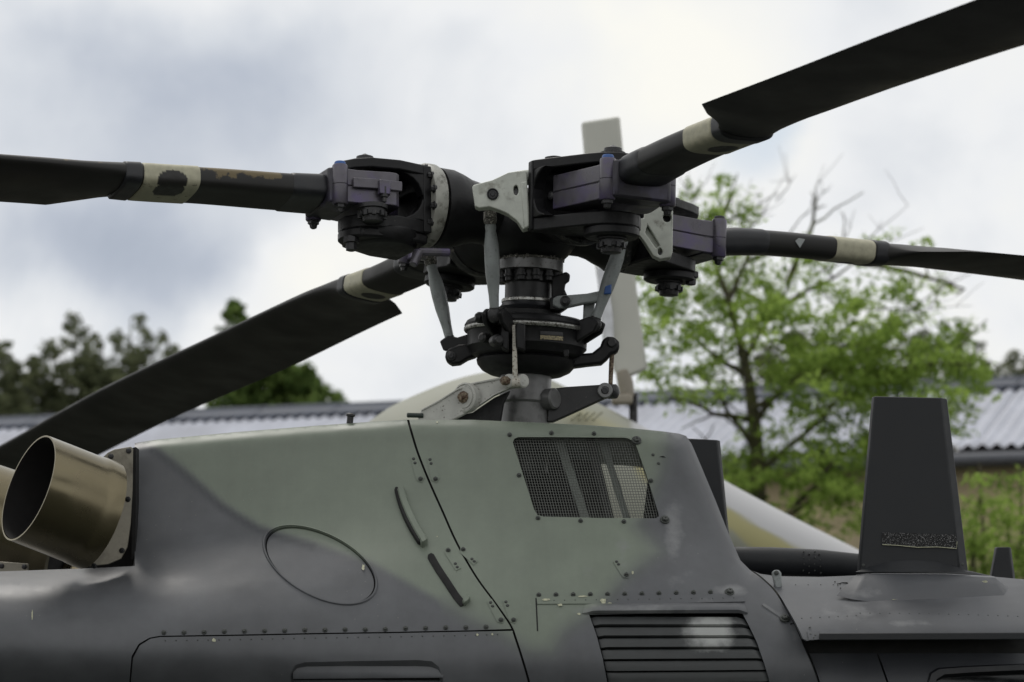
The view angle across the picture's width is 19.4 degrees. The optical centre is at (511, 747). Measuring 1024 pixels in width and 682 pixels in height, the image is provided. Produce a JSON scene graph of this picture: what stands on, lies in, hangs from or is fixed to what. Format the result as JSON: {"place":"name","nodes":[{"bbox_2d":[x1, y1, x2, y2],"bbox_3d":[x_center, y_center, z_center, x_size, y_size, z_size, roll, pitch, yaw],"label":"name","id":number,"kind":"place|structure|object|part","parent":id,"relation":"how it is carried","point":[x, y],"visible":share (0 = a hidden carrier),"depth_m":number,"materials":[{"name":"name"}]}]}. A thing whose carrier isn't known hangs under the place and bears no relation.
{"place":"outdoors","nodes":[
{"label":"outdoors","id":0,"kind":"place"},
{"bbox_2d":[0,338,38,415],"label":"birch tree","id":1,"kind":"object","parent":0,"point":[8,383],"visible":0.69,"depth_m":77.01,"materials":[{"name":"green plant"}]},
{"bbox_2d":[0,310,127,415],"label":"birch tree","id":2,"kind":"object","parent":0,"point":[91,373],"visible":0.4,"depth_m":78.97,"materials":[{"name":"green plant"}]},
{"bbox_2d":[75,313,196,408],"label":"birch tree","id":3,"kind":"object","parent":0,"point":[136,358],"visible":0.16,"depth_m":81.38,"materials":[{"name":"green plant"}]},
{"bbox_2d":[204,297,324,407],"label":"conifer tree","id":4,"kind":"object","parent":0,"point":[293,384],"visible":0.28,"depth_m":70.72,"materials":[{"name":"green plant"}]},
{"bbox_2d":[305,380,349,403],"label":"broadleaf tree","id":5,"kind":"object","parent":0,"point":[333,396],"visible":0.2,"depth_m":69.52,"materials":[{"name":"green plant"}]},
{"bbox_2d":[0,0,1023,681],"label":"helicopter","id":6,"kind":"object","parent":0,"point":[458,534],"visible":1,"depth_m":6.98,"materials":[{"name":"paint"}]},
{"bbox_3d":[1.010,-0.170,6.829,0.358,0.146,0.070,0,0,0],"label":"sliding door","id":7,"kind":"part","parent":6,"relation":"part of","materials":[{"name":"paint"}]},
{"bbox_2d":[0,375,1023,578],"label":"long shed","id":8,"kind":"structure","parent":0,"point":[996,445],"depth_m":39.53,"materials":[{"name":"metal"}]},
{"bbox_2d":[0,0,1023,456],"label":"sky","id":9,"kind":"structure","parent":0,"point":[480,90],"materials":[{"name":"white"}]},
{"bbox_2d":[369,117,858,553],"bbox_3d":[0.736,-0.537,13.000,2.703,4.370,1.600,0,0,0],"label":"parked aircraft","id":10,"kind":"object","parent":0,"point":[753,521],"visible":0.16,"depth_m":12.85,"materials":[{"name":"paint"}]},
{"bbox_2d":[741,330,857,385],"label":"broadleaf tree","id":11,"kind":"object","parent":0,"point":[757,357],"visible":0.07,"depth_m":83.38,"materials":[{"name":"green plant"}]},
{"bbox_2d":[613,147,1000,542],"bbox_3d":[2.458,-1.674,25.021,3.439,6.649,4.400,0,0,0],"label":"locust tree","id":12,"kind":"object","parent":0,"point":[770,308],"visible":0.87,"depth_m":24.79,"materials":[{"name":"green plant"}]},
{"bbox_2d":[858,313,943,379],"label":"broadleaf tree","id":13,"kind":"object","parent":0,"point":[924,332],"visible":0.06,"depth_m":87.42,"materials":[{"name":"green plant"}]},
{"bbox_2d":[940,325,992,376],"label":"broadleaf tree","id":14,"kind":"object","parent":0,"point":[981,345],"visible":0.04,"depth_m":85.57,"materials":[{"name":"green plant"}]},
{"bbox_2d":[959,462,1023,578],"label":"leafy bush","id":15,"kind":"object","parent":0,"point":[973,543],"visible":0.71,"depth_m":21.90,"materials":[{"name":"green plant"}]},
{"bbox_2d":[990,349,1023,375],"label":"broadleaf tree","id":16,"kind":"object","parent":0,"point":[1013,361],"visible":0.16,"depth_m":85.42,"materials":[{"name":"green plant"}]}
]}

